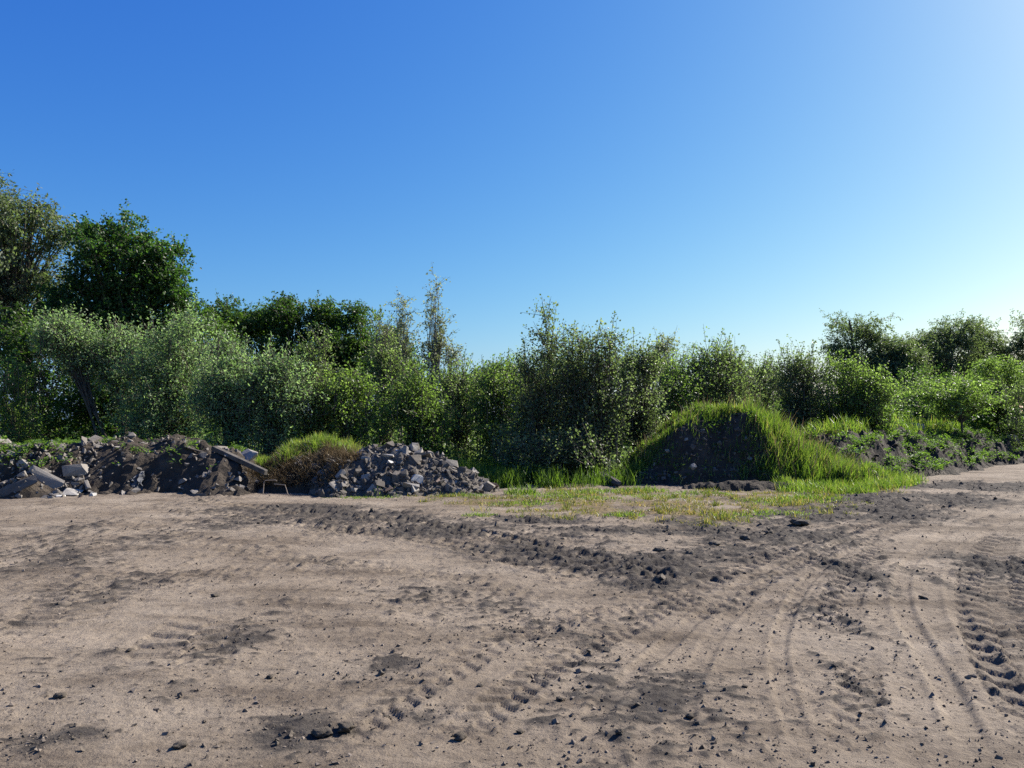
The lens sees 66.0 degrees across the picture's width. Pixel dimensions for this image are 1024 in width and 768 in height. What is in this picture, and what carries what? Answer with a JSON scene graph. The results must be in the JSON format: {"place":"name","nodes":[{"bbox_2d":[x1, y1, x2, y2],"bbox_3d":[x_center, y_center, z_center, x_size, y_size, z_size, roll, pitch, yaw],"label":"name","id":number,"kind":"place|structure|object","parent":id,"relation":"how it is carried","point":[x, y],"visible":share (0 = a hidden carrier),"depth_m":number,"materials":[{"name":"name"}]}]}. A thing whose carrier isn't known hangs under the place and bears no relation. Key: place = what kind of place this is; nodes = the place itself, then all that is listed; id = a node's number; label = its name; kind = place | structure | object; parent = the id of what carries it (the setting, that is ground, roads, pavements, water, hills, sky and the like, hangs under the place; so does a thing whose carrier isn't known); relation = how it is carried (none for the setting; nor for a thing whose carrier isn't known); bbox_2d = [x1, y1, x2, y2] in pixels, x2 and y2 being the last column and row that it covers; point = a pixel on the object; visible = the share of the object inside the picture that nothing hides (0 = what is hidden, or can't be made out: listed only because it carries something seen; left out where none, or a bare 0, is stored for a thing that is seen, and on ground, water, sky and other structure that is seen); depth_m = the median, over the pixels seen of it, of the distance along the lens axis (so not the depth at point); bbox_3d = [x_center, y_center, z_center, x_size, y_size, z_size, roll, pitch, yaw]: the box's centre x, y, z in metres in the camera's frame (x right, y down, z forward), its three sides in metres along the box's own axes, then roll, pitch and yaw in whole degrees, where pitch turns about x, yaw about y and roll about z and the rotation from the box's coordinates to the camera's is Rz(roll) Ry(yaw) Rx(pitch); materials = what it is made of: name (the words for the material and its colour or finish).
{"place":"outdoors","nodes":[
{"label":"outdoors","id":0,"kind":"place"},
{"bbox_2d":[0,419,1023,767],"bbox_3d":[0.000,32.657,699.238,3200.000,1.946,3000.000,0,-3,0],"label":"ground","id":1,"kind":"structure","parent":0,"point":[156,617],"depth_m":6.03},
{"bbox_2d":[0,349,56,444],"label":"leafy shrub","id":2,"kind":"object","parent":1,"relation":"on","point":[12,429],"visible":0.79,"depth_m":23.46,"materials":[{"name":"green plant"}]},
{"bbox_2d":[0,169,91,408],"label":"willow tree","id":3,"kind":"object","parent":1,"relation":"on","point":[18,277],"visible":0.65,"depth_m":33.85,"materials":[{"name":"green plant"}]},
{"bbox_2d":[29,465,64,488],"bbox_3d":[-9.995,2.074,16.800,0.777,0.412,0.128,30,-26,-9],"label":"concrete slab","id":4,"kind":"object","parent":1,"relation":"on","point":[49,479],"depth_m":16.80,"materials":[{"name":"concrete"}]},
{"bbox_2d":[0,293,117,442],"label":"dark shrub","id":5,"kind":"object","parent":1,"relation":"on","point":[19,324],"visible":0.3,"depth_m":27.14,"materials":[{"name":"green plant"}]},
{"bbox_2d":[53,692,66,698],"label":"dirt clod","id":6,"kind":"object","parent":1,"relation":"on","point":[58,695],"visible":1,"depth_m":4.50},
{"bbox_2d":[19,300,112,438],"bbox_3d":[-13.405,0.161,24.048,2.949,5.387,2.441,0,-3,0],"label":"willow bush","id":7,"kind":"object","parent":1,"relation":"on","point":[59,335],"visible":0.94,"depth_m":23.85,"materials":[{"name":"green plant"}]},
{"bbox_2d":[61,488,83,495],"bbox_3d":[-9.321,2.282,16.677,0.402,0.072,0.346,7,11,-5],"label":"concrete slab","id":8,"kind":"object","parent":1,"relation":"on","point":[69,492],"depth_m":16.62,"materials":[{"name":"concrete"}]},
{"bbox_2d":[57,312,158,436],"bbox_3d":[-12.186,0.314,24.396,3.163,5.112,2.417,2,-4,-43],"label":"willow bush","id":9,"kind":"object","parent":1,"relation":"on","point":[114,343],"visible":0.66,"depth_m":24.06,"materials":[{"name":"green plant"}]},
{"bbox_2d":[24,198,209,359],"bbox_3d":[-15.452,-2.066,30.951,6.766,10.493,5.347,0,-3,0],"label":"maple tree","id":10,"kind":"object","parent":1,"relation":"on","point":[140,282],"visible":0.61,"depth_m":30.40,"materials":[{"name":"green plant"}]},
{"bbox_2d":[45,332,196,440],"bbox_3d":[-12.985,0.665,26.470,4.307,4.933,4.971,2,-3,-41],"label":"dark shrub","id":11,"kind":"object","parent":1,"relation":"on","point":[80,406],"visible":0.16,"depth_m":25.86,"materials":[{"name":"green plant"}]},
{"bbox_2d":[0,434,258,498],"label":"earth bank","id":12,"kind":"structure","parent":1,"relation":"on","point":[156,465],"depth_m":17.34,"materials":[{"name":"soil"}]},
{"bbox_2d":[0,475,37,496],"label":"concrete slab","id":13,"kind":"object","parent":12,"relation":"on","point":[10,488],"depth_m":16.39,"materials":[{"name":"concrete"}]},
{"bbox_2d":[62,464,89,476],"bbox_3d":[-9.560,1.894,17.260,0.566,0.294,0.326,4,-11,-24],"label":"concrete chunk","id":14,"kind":"object","parent":12,"relation":"on","point":[73,470],"visible":0.96,"depth_m":17.13,"materials":[{"name":"concrete"}]},
{"bbox_2d":[88,435,101,442],"bbox_3d":[-9.683,1.330,18.285,0.172,0.198,0.296,16,21,7],"label":"concrete chunk","id":15,"kind":"object","parent":12,"relation":"on","point":[95,438],"visible":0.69,"depth_m":18.25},
{"bbox_2d":[0,435,253,468],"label":"weeds","id":16,"kind":"object","parent":12,"relation":"on","point":[30,445],"visible":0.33,"depth_m":17.70,"materials":[{"name":"green plant"}]},
{"bbox_2d":[0,432,256,497],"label":"rubble","id":17,"kind":"object","parent":12,"relation":"on","point":[84,442],"visible":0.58,"depth_m":17.34,"materials":[{"name":"stone"}]},
{"bbox_2d":[130,471,145,489],"bbox_3d":[-8.167,2.117,17.150,0.347,0.420,0.551,0,-3,0],"label":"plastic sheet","id":18,"kind":"object","parent":12,"relation":"on","point":[137,479],"visible":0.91,"depth_m":17.13,"materials":[{"name":"plastic"}]},
{"bbox_2d":[211,446,267,474],"bbox_3d":[-6.101,1.706,17.610,1.648,0.129,0.150,19,6,24],"label":"concrete post","id":19,"kind":"object","parent":12,"relation":"on","point":[245,462],"visible":1,"depth_m":17.53,"materials":[{"name":"grey concrete"}]},
{"bbox_2d":[241,449,257,460],"bbox_3d":[-6.216,1.696,18.331,0.476,0.128,0.548,26,59,38],"label":"concrete chunk","id":20,"kind":"object","parent":12,"relation":"on","point":[249,454],"visible":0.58,"depth_m":18.27,"materials":[{"name":"concrete"}]},
{"bbox_2d":[92,293,222,439],"bbox_3d":[-10.242,0.405,23.747,4.326,6.172,3.689,0,-3,0],"label":"willow bush","id":21,"kind":"object","parent":1,"relation":"on","point":[163,422],"visible":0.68,"depth_m":23.20,"materials":[{"name":"green plant"}]},
{"bbox_2d":[171,740,187,749],"bbox_3d":[-1.622,1.764,3.849,0.075,0.033,0.067,1,-3,-16],"label":"dirt clod","id":22,"kind":"object","parent":1,"relation":"on","point":[181,744],"visible":1,"depth_m":3.83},
{"bbox_2d":[160,309,253,384],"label":"broadleaf tree","id":23,"kind":"object","parent":1,"relation":"on","point":[225,330],"visible":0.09,"depth_m":43.66,"materials":[{"name":"green plant"}]},
{"bbox_2d":[173,313,291,451],"bbox_3d":[-7.740,0.581,22.052,3.163,5.087,3.207,0,-3,0],"label":"willow bush","id":24,"kind":"object","parent":1,"relation":"on","point":[213,406],"visible":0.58,"depth_m":21.74,"materials":[{"name":"green plant"}]},
{"bbox_2d":[196,288,268,369],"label":"broadleaf tree","id":25,"kind":"object","parent":1,"relation":"on","point":[239,316],"visible":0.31,"depth_m":49.93,"materials":[{"name":"green plant"}]},
{"bbox_2d":[237,298,295,396],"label":"broadleaf tree","id":26,"kind":"object","parent":1,"relation":"on","point":[257,332],"visible":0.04,"depth_m":51.64,"materials":[{"name":"green plant"}]},
{"bbox_2d":[215,332,329,458],"bbox_3d":[-6.453,0.640,21.641,3.003,4.185,3.008,2,-3,-32],"label":"willow bush","id":27,"kind":"object","parent":1,"relation":"on","point":[269,382],"visible":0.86,"depth_m":21.33,"materials":[{"name":"green plant"}]},
{"bbox_2d":[257,449,331,493],"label":"grassy hump","id":28,"kind":"object","parent":1,"relation":"on","point":[290,489],"visible":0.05,"depth_m":17.46,"materials":[{"name":"soil"}]},
{"bbox_2d":[247,291,342,412],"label":"broadleaf tree","id":29,"kind":"object","parent":1,"relation":"on","point":[286,316],"visible":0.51,"depth_m":49.62,"materials":[{"name":"green plant"}]},
{"bbox_2d":[242,437,366,487],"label":"dry grass","id":30,"kind":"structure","parent":1,"relation":"on","point":[325,453],"depth_m":17.76,"materials":[{"name":"plant"}]},
{"bbox_2d":[254,429,367,477],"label":"tall grass","id":31,"kind":"structure","parent":1,"relation":"on","point":[312,439],"depth_m":18.71,"materials":[{"name":"plant"}]},
{"bbox_2d":[279,323,356,442],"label":"leafy bush","id":32,"kind":"object","parent":1,"relation":"on","point":[312,420],"visible":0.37,"depth_m":22.40,"materials":[{"name":"green plant"}]},
{"bbox_2d":[311,726,332,737],"bbox_3d":[-0.961,1.760,3.986,0.110,0.044,0.081,1,-3,-12],"label":"dirt clod","id":33,"kind":"object","parent":1,"relation":"on","point":[322,732],"visible":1,"depth_m":3.96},
{"bbox_2d":[295,290,374,388],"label":"broadleaf tree","id":34,"kind":"object","parent":1,"relation":"on","point":[327,309],"visible":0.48,"depth_m":50.35,"materials":[{"name":"green plant"}]},
{"bbox_2d":[337,721,355,732],"bbox_3d":[-0.848,1.758,4.032,0.097,0.054,0.100,1,-3,-13],"label":"dirt clod","id":35,"kind":"object","parent":1,"relation":"on","point":[346,726],"visible":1,"depth_m":4.01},
{"bbox_2d":[310,358,403,447],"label":"leafy bush","id":36,"kind":"object","parent":1,"relation":"on","point":[360,428],"visible":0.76,"depth_m":22.00,"materials":[{"name":"green plant"}]},
{"bbox_2d":[332,299,396,391],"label":"broadleaf tree","id":37,"kind":"object","parent":1,"relation":"on","point":[359,321],"visible":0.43,"depth_m":50.84,"materials":[{"name":"green plant"}]},
{"bbox_2d":[360,313,395,446],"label":"birch tree","id":38,"kind":"object","parent":1,"relation":"on","point":[384,332],"visible":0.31,"depth_m":29.02,"materials":[{"name":"green plant"}]},
{"bbox_2d":[351,305,420,445],"bbox_3d":[-4.253,0.136,26.544,2.868,5.646,2.753,0,-3,0],"label":"birch tree","id":39,"kind":"object","parent":1,"relation":"on","point":[388,360],"visible":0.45,"depth_m":26.37,"materials":[{"name":"green plant"}]},
{"bbox_2d":[372,321,424,389],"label":"broadleaf tree","id":40,"kind":"object","parent":1,"relation":"on","point":[413,351],"visible":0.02,"depth_m":53.79,"materials":[{"name":"green plant"}]},
{"bbox_2d":[306,443,499,497],"bbox_3d":[-2.422,1.946,17.997,4.300,1.180,3.111,0,-3,0],"label":"rubble","id":41,"kind":"object","parent":1,"relation":"on","point":[459,473],"visible":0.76,"depth_m":17.26,"materials":[{"name":"stone"}]},
{"bbox_2d":[392,471,399,483],"bbox_3d":[-2.451,2.057,17.096,0.349,0.274,0.304,23,18,-4],"label":"concrete chunk","id":42,"kind":"object","parent":41,"relation":"on","point":[395,476],"visible":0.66,"depth_m":16.97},
{"bbox_2d":[401,482,419,487],"bbox_3d":[-2.179,2.174,16.814,0.392,0.106,0.251,6,-23,-19],"label":"concrete chunk","id":43,"kind":"object","parent":41,"relation":"on","point":[406,485],"visible":0.82,"depth_m":16.73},
{"bbox_2d":[407,454,421,464],"bbox_3d":[-2.179,1.696,17.592,0.318,0.250,0.263,2,-4,5],"label":"concrete chunk","id":44,"kind":"object","parent":41,"relation":"on","point":[414,459],"visible":0.83,"depth_m":17.52,"materials":[{"name":"concrete"}]},
{"bbox_2d":[410,474,422,483],"bbox_3d":[-2.072,2.080,17.121,0.283,0.200,0.206,12,-26,-11],"label":"concrete slab","id":45,"kind":"object","parent":41,"relation":"on","point":[415,477],"depth_m":17.06,"materials":[{"name":"concrete"}]},
{"bbox_2d":[446,459,457,467],"bbox_3d":[-1.429,1.928,18.275,0.351,0.299,0.205,11,35,-15],"label":"concrete chunk","id":46,"kind":"object","parent":41,"relation":"on","point":[453,463],"visible":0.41,"depth_m":18.20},
{"bbox_2d":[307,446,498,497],"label":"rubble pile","id":47,"kind":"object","parent":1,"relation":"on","point":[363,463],"visible":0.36,"depth_m":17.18,"materials":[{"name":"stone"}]},
{"bbox_2d":[383,290,422,443],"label":"birch tree","id":48,"kind":"object","parent":1,"relation":"on","point":[402,340],"visible":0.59,"depth_m":28.07,"materials":[{"name":"green plant"}]},
{"bbox_2d":[373,352,464,456],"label":"leafy bush","id":49,"kind":"object","parent":1,"relation":"on","point":[419,416],"visible":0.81,"depth_m":22.69,"materials":[{"name":"green plant"}]},
{"bbox_2d":[67,413,770,469],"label":"undergrowth","id":50,"kind":"object","parent":1,"relation":"on","point":[467,456],"visible":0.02,"depth_m":23.76,"materials":[{"name":"green plant"}]},
{"bbox_2d":[411,263,456,450],"bbox_3d":[-2.835,-0.659,28.118,1.797,7.398,1.681,0,-3,0],"label":"birch tree","id":51,"kind":"object","parent":1,"relation":"on","point":[437,343],"visible":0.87,"depth_m":27.98,"materials":[{"name":"green plant"}]},
{"bbox_2d":[438,328,471,447],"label":"birch tree","id":52,"kind":"object","parent":1,"relation":"on","point":[449,353],"visible":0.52,"depth_m":28.52,"materials":[{"name":"green plant"}]},
{"bbox_2d":[415,349,497,461],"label":"leafy bush","id":53,"kind":"object","parent":1,"relation":"on","point":[455,386],"visible":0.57,"depth_m":25.32,"materials":[{"name":"green plant"}]},
{"bbox_2d":[453,731,467,741],"bbox_3d":[-0.263,1.747,3.906,0.069,0.042,0.064,-1,-3,21],"label":"dirt clod","id":54,"kind":"object","parent":1,"relation":"on","point":[460,736],"visible":1,"depth_m":3.90,"materials":[{"name":"stone"}]},
{"bbox_2d":[420,358,512,405],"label":"broadleaf tree","id":55,"kind":"object","parent":1,"relation":"on","point":[467,374],"visible":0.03,"depth_m":57.51,"materials":[{"name":"green plant"}]},
{"bbox_2d":[482,481,494,490],"bbox_3d":[-0.562,2.314,17.725,0.328,0.246,0.313,-32,-9,7],"label":"concrete chunk","id":56,"kind":"object","parent":1,"relation":"on","point":[488,486],"visible":0.63,"depth_m":17.59,"materials":[{"name":"concrete"}]},
{"bbox_2d":[447,349,532,463],"bbox_3d":[-0.514,0.857,24.199,2.666,4.019,2.865,2,-3,-34],"label":"leafy bush","id":57,"kind":"object","parent":1,"relation":"on","point":[490,392],"visible":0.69,"depth_m":23.94,"materials":[{"name":"green plant"}]},
{"bbox_2d":[0,386,1023,451],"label":"undergrowth","id":58,"kind":"object","parent":1,"relation":"on","point":[979,418],"visible":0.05,"depth_m":35.74,"materials":[{"name":"green plant"}]},
{"bbox_2d":[0,480,1023,759],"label":"mud clods","id":59,"kind":"object","parent":1,"relation":"on","point":[662,576],"visible":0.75,"depth_m":7.00,"materials":[{"name":"soil"}]},
{"bbox_2d":[501,345,543,460],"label":"leafy bush","id":60,"kind":"object","parent":1,"relation":"on","point":[513,355],"visible":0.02,"depth_m":25.30,"materials":[{"name":"green plant"}]},
{"bbox_2d":[492,294,585,462],"bbox_3d":[0.832,0.150,22.083,2.676,5.295,2.302,-1,-3,28],"label":"alder tree","id":61,"kind":"object","parent":1,"relation":"on","point":[540,395],"visible":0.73,"depth_m":21.82,"materials":[{"name":"green plant"}]},
{"bbox_2d":[515,334,578,447],"bbox_3d":[1.409,0.599,23.744,2.780,4.527,2.535,0,-3,0],"label":"alder tree","id":62,"kind":"object","parent":1,"relation":"on","point":[556,375],"visible":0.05,"depth_m":23.86,"materials":[{"name":"green plant"}]},
{"bbox_2d":[480,411,632,482],"bbox_3d":[1.214,1.707,20.669,4.220,2.060,3.618,0,-3,0],"label":"dark shrub","id":63,"kind":"object","parent":1,"relation":"on","point":[572,450],"visible":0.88,"depth_m":20.46,"materials":[{"name":"green plant"}]},
{"bbox_2d":[536,320,619,465],"bbox_3d":[1.775,0.494,21.775,2.277,4.569,2.709,0,-3,0],"label":"alder tree","id":64,"kind":"object","parent":1,"relation":"on","point":[578,381],"visible":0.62,"depth_m":21.50,"materials":[{"name":"green plant"}]},
{"bbox_2d":[589,471,621,486],"bbox_3d":[2.378,2.352,19.888,0.256,0.259,3.131,0,-3,-7],"label":"wood log","id":65,"kind":"object","parent":1,"relation":"on","point":[616,482],"visible":0.55,"depth_m":19.05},
{"bbox_2d":[565,311,655,472],"bbox_3d":[2.443,0.371,21.374,2.526,4.750,2.206,-2,-3,39],"label":"alder tree","id":66,"kind":"object","parent":1,"relation":"on","point":[609,401],"visible":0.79,"depth_m":21.22,"materials":[{"name":"green plant"}]},
{"bbox_2d":[608,340,681,413],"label":"broadleaf tree","id":67,"kind":"object","parent":1,"relation":"on","point":[617,376],"visible":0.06,"depth_m":59.00,"materials":[{"name":"green plant"}]},
{"bbox_2d":[613,327,681,459],"bbox_3d":[3.561,0.337,22.510,2.553,4.001,2.493,-1,-3,13],"label":"alder tree","id":68,"kind":"object","parent":1,"relation":"on","point":[646,425],"visible":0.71,"depth_m":22.22,"materials":[{"name":"green plant"}]},
{"bbox_2d":[644,328,682,408],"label":"alder tree","id":69,"kind":"object","parent":1,"relation":"on","point":[664,343],"visible":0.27,"depth_m":27.97,"materials":[{"name":"green plant"}]},
{"bbox_2d":[641,347,712,429],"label":"leafy bush","id":70,"kind":"object","parent":1,"relation":"on","point":[678,395],"visible":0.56,"depth_m":24.78,"materials":[{"name":"green plant"}]},
{"bbox_2d":[663,325,768,409],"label":"leafy bush","id":71,"kind":"object","parent":1,"relation":"on","point":[705,367],"visible":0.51,"depth_m":25.66,"materials":[{"name":"green plant"}]},
{"bbox_2d":[694,333,771,403],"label":"leafy bush","id":72,"kind":"object","parent":1,"relation":"on","point":[730,360],"visible":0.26,"depth_m":26.18,"materials":[{"name":"green plant"}]},
{"bbox_2d":[624,412,853,485],"bbox_3d":[6.243,1.694,20.945,10.035,2.061,5.068,0,-3,6],"label":"earth mound","id":73,"kind":"object","parent":1,"relation":"on","point":[703,454],"visible":0.33,"depth_m":19.54,"materials":[{"name":"soil"}]},
{"bbox_2d":[625,411,821,484],"bbox_3d":[5.095,1.594,19.548,5.017,1.844,1.299,0,-3,0],"label":"rubble","id":74,"kind":"object","parent":73,"relation":"on","point":[692,446],"visible":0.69,"depth_m":19.51,"materials":[{"name":"stone"}]},
{"bbox_2d":[607,379,876,484],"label":"tall grass","id":75,"kind":"structure","parent":73,"relation":"on","point":[801,466],"depth_m":19.70,"materials":[{"name":"plant"}]},
{"bbox_2d":[682,480,796,490],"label":"mud ridge","id":76,"kind":"structure","parent":1,"relation":"on","point":[737,485],"depth_m":17.83,"materials":[{"name":"soil"}]},
{"bbox_2d":[790,518,810,525],"bbox_3d":[4.428,2.129,12.130,0.253,0.114,0.352,2,-4,-43],"label":"dirt clod","id":77,"kind":"object","parent":1,"relation":"on","point":[797,522],"visible":1,"depth_m":12.05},
{"bbox_2d":[767,442,928,495],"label":"grass","id":78,"kind":"structure","parent":1,"relation":"on","point":[900,480],"depth_m":18.12,"materials":[{"name":"plant"}]},
{"bbox_2d":[817,308,912,387],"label":"willow tree","id":79,"kind":"object","parent":1,"relation":"on","point":[864,333],"visible":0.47,"depth_m":63.43,"materials":[{"name":"green plant"}]},
{"bbox_2d":[861,331,937,390],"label":"willow tree","id":80,"kind":"object","parent":1,"relation":"on","point":[914,351],"visible":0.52,"depth_m":61.54,"materials":[{"name":"green plant"}]},
{"bbox_2d":[829,362,973,406],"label":"leafy bush","id":81,"kind":"object","parent":1,"relation":"on","point":[918,372],"visible":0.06,"depth_m":56.92,"materials":[{"name":"green plant"}]},
{"bbox_2d":[802,422,1023,478],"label":"ridged bank","id":82,"kind":"structure","parent":1,"relation":"on","point":[956,468],"depth_m":25.07,"materials":[{"name":"soil"}]},
{"bbox_2d":[743,350,789,413],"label":"leafy bush","id":83,"kind":"object","parent":82,"relation":"on","point":[767,394],"visible":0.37,"depth_m":29.80,"materials":[{"name":"green plant"}]},
{"bbox_2d":[756,334,855,427],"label":"leafy bush","id":84,"kind":"object","parent":82,"relation":"on","point":[803,378],"visible":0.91,"depth_m":27.72,"materials":[{"name":"green plant"}]},
{"bbox_2d":[813,349,881,425],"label":"leafy bush","id":85,"kind":"object","parent":82,"relation":"on","point":[846,380],"visible":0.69,"depth_m":27.66,"materials":[{"name":"green plant"}]},
{"bbox_2d":[840,355,910,433],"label":"leafy bush","id":86,"kind":"object","parent":82,"relation":"on","point":[881,396],"visible":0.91,"depth_m":27.24,"materials":[{"name":"green plant"}]},
{"bbox_2d":[795,418,1023,471],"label":"weeds","id":87,"kind":"object","parent":82,"relation":"on","point":[920,454],"visible":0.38,"depth_m":26.23,"materials":[{"name":"green plant"}]},
{"bbox_2d":[810,422,1018,473],"bbox_3d":[12.881,2.246,30.096,19.695,1.634,10.031,2,-4,-43],"label":"rubble","id":88,"kind":"object","parent":82,"relation":"on","point":[911,448],"visible":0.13,"depth_m":25.11,"materials":[{"name":"stone"}]},
{"bbox_2d":[899,371,1013,434],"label":"leafy bush","id":89,"kind":"object","parent":82,"relation":"on","point":[962,398],"visible":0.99,"depth_m":31.17,"materials":[{"name":"green plant"}]},
{"bbox_2d":[922,352,1023,428],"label":"leafy bush","id":90,"kind":"object","parent":82,"relation":"on","point":[991,366],"visible":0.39,"depth_m":35.59,"materials":[{"name":"green plant"}]},
{"bbox_2d":[994,369,1023,449],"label":"leafy bush","id":91,"kind":"object","parent":82,"relation":"on","point":[1018,400],"visible":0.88,"depth_m":33.20,"materials":[{"name":"green plant"}]},
{"bbox_2d":[886,368,953,422],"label":"leafy bush","id":92,"kind":"object","parent":1,"relation":"on","point":[908,403],"visible":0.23,"depth_m":35.81,"materials":[{"name":"green plant"}]},
{"bbox_2d":[895,308,1000,377],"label":"willow tree","id":93,"kind":"object","parent":1,"relation":"on","point":[946,340],"visible":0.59,"depth_m":65.24,"materials":[{"name":"green plant"}]},
{"bbox_2d":[929,355,1023,412],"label":"broadleaf tree","id":94,"kind":"object","parent":1,"relation":"on","point":[978,375],"depth_m":60.44,"materials":[{"name":"green plant"}]},
{"bbox_2d":[952,316,1023,374],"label":"willow tree","id":95,"kind":"object","parent":1,"relation":"on","point":[998,344],"visible":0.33,"depth_m":67.18,"materials":[{"name":"green plant"}]},
{"bbox_2d":[1003,308,1023,374],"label":"willow tree","id":96,"kind":"object","parent":1,"relation":"on","point":[1020,338],"visible":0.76,"depth_m":66.51,"materials":[{"name":"green plant"}]},
{"bbox_2d":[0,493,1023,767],"bbox_3d":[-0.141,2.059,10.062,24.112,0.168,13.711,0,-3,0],"label":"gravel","id":97,"kind":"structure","parent":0,"point":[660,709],"depth_m":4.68,"materials":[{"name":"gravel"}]},
{"bbox_2d":[0,0,1023,418],"label":"sky","id":98,"kind":"structure","parent":0,"point":[749,168],"materials":[{"name":"blue"}]},
{"bbox_2d":[454,454,643,488],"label":"tall grass","id":99,"kind":"structure","parent":0,"point":[500,475],"depth_m":19.35,"materials":[{"name":"plant"}]},
{"bbox_2d":[325,464,849,519],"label":"grass","id":100,"kind":"structure","parent":0,"point":[530,491],"depth_m":15.96,"materials":[{"name":"plant"}]},
{"bbox_2d":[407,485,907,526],"bbox_3d":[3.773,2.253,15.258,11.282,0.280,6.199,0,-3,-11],"label":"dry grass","id":101,"kind":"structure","parent":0,"point":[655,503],"depth_m":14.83,"materials":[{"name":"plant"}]},
{"bbox_2d":[418,483,906,525],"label":"grass","id":102,"kind":"structure","parent":0,"point":[708,511],"depth_m":14.84,"materials":[{"name":"plant"}]},
{"bbox_2d":[790,410,1000,441],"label":"tall grass","id":103,"kind":"structure","parent":0,"point":[843,422],"depth_m":27.14,"materials":[{"name":"plant"}]},
{"bbox_2d":[768,479,1023,767],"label":"dirt road","id":104,"kind":"structure","parent":0,"point":[951,608],"depth_m":5.64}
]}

